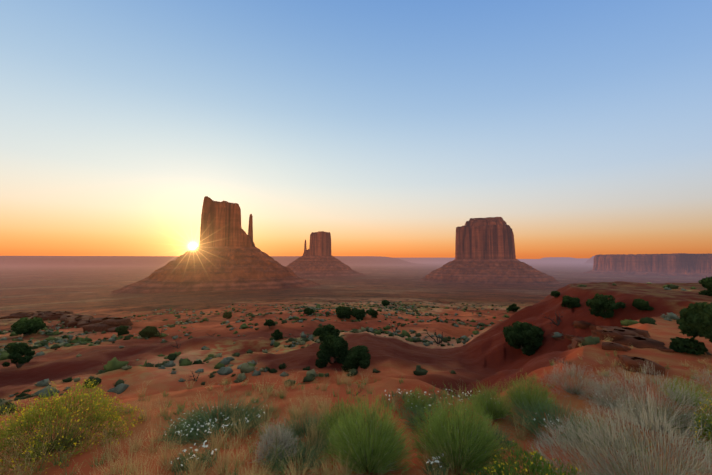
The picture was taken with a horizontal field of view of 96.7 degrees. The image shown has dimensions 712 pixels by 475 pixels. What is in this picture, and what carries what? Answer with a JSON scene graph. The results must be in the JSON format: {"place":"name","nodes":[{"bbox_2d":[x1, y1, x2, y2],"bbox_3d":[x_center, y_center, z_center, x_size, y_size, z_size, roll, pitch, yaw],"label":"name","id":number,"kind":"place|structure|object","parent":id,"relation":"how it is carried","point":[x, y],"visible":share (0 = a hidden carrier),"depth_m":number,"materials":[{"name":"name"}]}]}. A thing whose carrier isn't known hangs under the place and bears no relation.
{"place":"outdoors","nodes":[
{"label":"outdoors","id":0,"kind":"place"},
{"bbox_2d":[0,256,711,474],"bbox_3d":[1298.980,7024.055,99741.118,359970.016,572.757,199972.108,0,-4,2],"label":"desert ground","id":1,"kind":"structure","parent":0,"point":[88,285],"depth_m":51.59,"materials":[{"name":"red sand"}]},
{"bbox_2d":[2,342,34,367],"bbox_3d":[-59.312,20.821,55.755,3.809,4.876,4.840,3,-5,-32],"label":"juniper tree","id":2,"kind":"object","parent":1,"relation":"on","point":[16,351],"visible":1,"depth_m":55.14,"materials":[{"name":"green plant"}]},
{"bbox_2d":[10,317,45,334],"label":"juniper tree","id":3,"kind":"object","parent":1,"relation":"on","point":[24,325],"visible":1,"depth_m":102.45,"materials":[{"name":"green plant"}]},
{"bbox_2d":[0,311,132,331],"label":"ledge rock","id":4,"kind":"object","parent":1,"relation":"on","point":[88,323],"visible":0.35,"depth_m":136.16,"materials":[{"name":"brown stone"}]},
{"bbox_2d":[115,325,129,335],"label":"juniper tree","id":5,"kind":"object","parent":1,"relation":"on","point":[121,330],"depth_m":100.06,"materials":[{"name":"green plant"}]},
{"bbox_2d":[139,326,156,337],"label":"juniper tree","id":6,"kind":"object","parent":1,"relation":"on","point":[149,331],"depth_m":88.02,"materials":[{"name":"green plant"}]},
{"bbox_2d":[112,196,320,292],"bbox_3d":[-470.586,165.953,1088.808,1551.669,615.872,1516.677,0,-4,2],"label":"butte","id":7,"kind":"object","parent":1,"relation":"on","point":[227,254],"visible":0.02,"depth_m":1002.59,"materials":[{"name":"stone"}]},
{"bbox_2d":[223,312,231,318],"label":"bush","id":8,"kind":"object","parent":1,"relation":"on","point":[227,315],"depth_m":129.75,"materials":[{"name":"green plant"}]},
{"bbox_2d":[264,319,274,327],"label":"juniper tree","id":9,"kind":"object","parent":1,"relation":"on","point":[269,322],"depth_m":92.06,"materials":[{"name":"green plant"}]},
{"bbox_2d":[271,329,282,339],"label":"juniper tree","id":10,"kind":"object","parent":1,"relation":"on","point":[277,334],"depth_m":68.78,"materials":[{"name":"green plant"}]},
{"bbox_2d":[303,307,313,315],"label":"juniper tree","id":11,"kind":"object","parent":1,"relation":"on","point":[307,311],"visible":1,"depth_m":130.75,"materials":[{"name":"green plant"}]},
{"bbox_2d":[286,231,366,276],"bbox_3d":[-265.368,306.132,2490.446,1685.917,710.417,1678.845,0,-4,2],"label":"butte","id":12,"kind":"object","parent":1,"relation":"on","point":[317,259],"visible":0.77,"depth_m":2386.96,"materials":[{"name":"stone"}]},
{"bbox_2d":[313,324,339,340],"bbox_3d":[-5.199,17.130,55.291,4.551,3.786,4.460,3,-5,-38],"label":"juniper tree","id":13,"kind":"object","parent":1,"relation":"on","point":[324,331],"visible":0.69,"depth_m":54.72,"materials":[{"name":"green plant"}]},
{"bbox_2d":[315,334,348,367],"bbox_3d":[-2.900,15.040,42.317,4.832,4.077,5.133,0,-4,2],"label":"juniper tree","id":14,"kind":"object","parent":1,"relation":"on","point":[335,348],"visible":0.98,"depth_m":41.42,"materials":[{"name":"green plant"}]},
{"bbox_2d":[335,306,350,318],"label":"juniper tree","id":15,"kind":"object","parent":1,"relation":"on","point":[342,312],"visible":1,"depth_m":116.27,"materials":[{"name":"green plant"}]},
{"bbox_2d":[0,335,711,474],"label":"dry grass","id":16,"kind":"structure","parent":1,"relation":"on","point":[165,455],"depth_m":6.56,"materials":[{"name":"plant"}]},
{"bbox_2d":[0,280,711,414],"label":"scattered shrubs","id":17,"kind":"object","parent":1,"relation":"on","point":[114,363],"visible":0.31,"depth_m":68.81,"materials":[{"name":"green plant"}]},
{"bbox_2d":[341,345,370,372],"bbox_3d":[-0.059,14.507,37.504,3.677,3.545,4.066,0,-4,2],"label":"juniper tree","id":18,"kind":"object","parent":1,"relation":"on","point":[357,356],"visible":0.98,"depth_m":36.37,"materials":[{"name":"green plant"}]},
{"bbox_2d":[0,358,711,474],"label":"shrubs","id":19,"kind":"object","parent":1,"relation":"on","point":[385,445],"visible":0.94,"depth_m":6.37,"materials":[{"name":"green plant"}]},
{"bbox_2d":[350,308,364,319],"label":"juniper tree","id":20,"kind":"object","parent":1,"relation":"on","point":[358,314],"visible":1,"depth_m":114.43,"materials":[{"name":"green plant"}]},
{"bbox_2d":[157,302,569,396],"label":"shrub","id":21,"kind":"object","parent":1,"relation":"on","point":[440,341],"visible":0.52,"depth_m":45.98,"materials":[{"name":"green plant"}]},
{"bbox_2d":[366,309,377,317],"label":"juniper tree","id":22,"kind":"object","parent":1,"relation":"on","point":[372,313],"visible":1,"depth_m":114.65,"materials":[{"name":"green plant"}]},
{"bbox_2d":[381,300,389,305],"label":"juniper tree","id":23,"kind":"object","parent":1,"relation":"on","point":[385,302],"visible":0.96,"depth_m":214.43,"materials":[{"name":"green plant"}]},
{"bbox_2d":[161,388,711,474],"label":"white wildflowers","id":24,"kind":"object","parent":1,"relation":"on","point":[183,464],"visible":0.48,"depth_m":7.31,"materials":[{"name":"white plant"}]},
{"bbox_2d":[419,217,559,283],"bbox_3d":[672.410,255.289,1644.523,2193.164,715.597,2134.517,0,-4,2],"label":"butte","id":25,"kind":"object","parent":1,"relation":"on","point":[484,250],"visible":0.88,"depth_m":1543.43,"materials":[{"name":"stone"}]},
{"bbox_2d":[506,303,519,311],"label":"juniper tree","id":26,"kind":"object","parent":1,"relation":"on","point":[513,307],"visible":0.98,"depth_m":171.67,"materials":[{"name":"green plant"}]},
{"bbox_2d":[503,321,544,355],"bbox_3d":[23.889,14.343,45.311,5.582,4.646,5.593,-4,-5,41],"label":"juniper tree","id":27,"kind":"object","parent":1,"relation":"on","point":[526,338],"visible":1,"depth_m":43.86,"materials":[{"name":"green plant"}]},
{"bbox_2d":[550,291,559,297],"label":"juniper tree","id":28,"kind":"object","parent":1,"relation":"on","point":[555,294],"visible":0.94,"depth_m":55.00,"materials":[{"name":"green plant"}]},
{"bbox_2d":[561,295,580,308],"bbox_3d":[32.451,9.876,47.805,2.442,2.181,2.806,-2,-5,25],"label":"juniper tree","id":29,"kind":"object","parent":1,"relation":"on","point":[569,302],"visible":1,"depth_m":47.22,"materials":[{"name":"green plant"}]},
{"bbox_2d":[586,293,626,318],"bbox_3d":[31.943,8.844,40.659,4.128,3.248,4.067,0,-4,2],"label":"juniper tree","id":30,"kind":"object","parent":1,"relation":"on","point":[603,306],"visible":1,"depth_m":40.20,"materials":[{"name":"green plant"}]},
{"bbox_2d":[552,330,665,374],"bbox_3d":[20.821,9.748,28.242,4.007,6.495,34.144,-2,-5,28],"label":"ledge rock","id":31,"kind":"object","parent":1,"relation":"on","point":[632,362],"visible":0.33,"depth_m":17.88,"materials":[{"name":"brown stone"}]},
{"bbox_2d":[572,321,673,352],"bbox_3d":[24.465,9.558,30.191,4.435,5.263,29.399,-2,-5,30],"label":"ledge rock","id":32,"kind":"object","parent":1,"relation":"on","point":[636,338],"visible":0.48,"depth_m":20.37,"materials":[{"name":"brown stone"}]},
{"bbox_2d":[632,298,653,310],"bbox_3d":[34.915,8.278,38.612,2.177,1.607,2.012,0,-4,2],"label":"juniper tree","id":33,"kind":"object","parent":1,"relation":"on","point":[640,304],"visible":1,"depth_m":38.13,"materials":[{"name":"green plant"}]},
{"bbox_2d":[583,253,711,276],"bbox_3d":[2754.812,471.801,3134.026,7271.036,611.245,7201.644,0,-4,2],"label":"mesa","id":34,"kind":"structure","parent":1,"relation":"on","point":[686,264],"depth_m":2694.16,"materials":[{"name":"stone"}]},
{"bbox_2d":[668,302,711,354],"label":"juniper tree","id":35,"kind":"object","parent":1,"relation":"on","point":[695,321],"visible":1,"depth_m":17.52,"materials":[{"name":"green plant"}]},
{"bbox_2d":[699,276,711,295],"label":"juniper tree","id":36,"kind":"object","parent":1,"relation":"on","point":[706,282],"visible":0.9,"depth_m":41.08,"materials":[{"name":"green plant"}]},
{"bbox_2d":[0,0,711,258],"label":"sky","id":37,"kind":"structure","parent":0,"point":[383,127],"materials":[{"name":"blue"}]}
]}

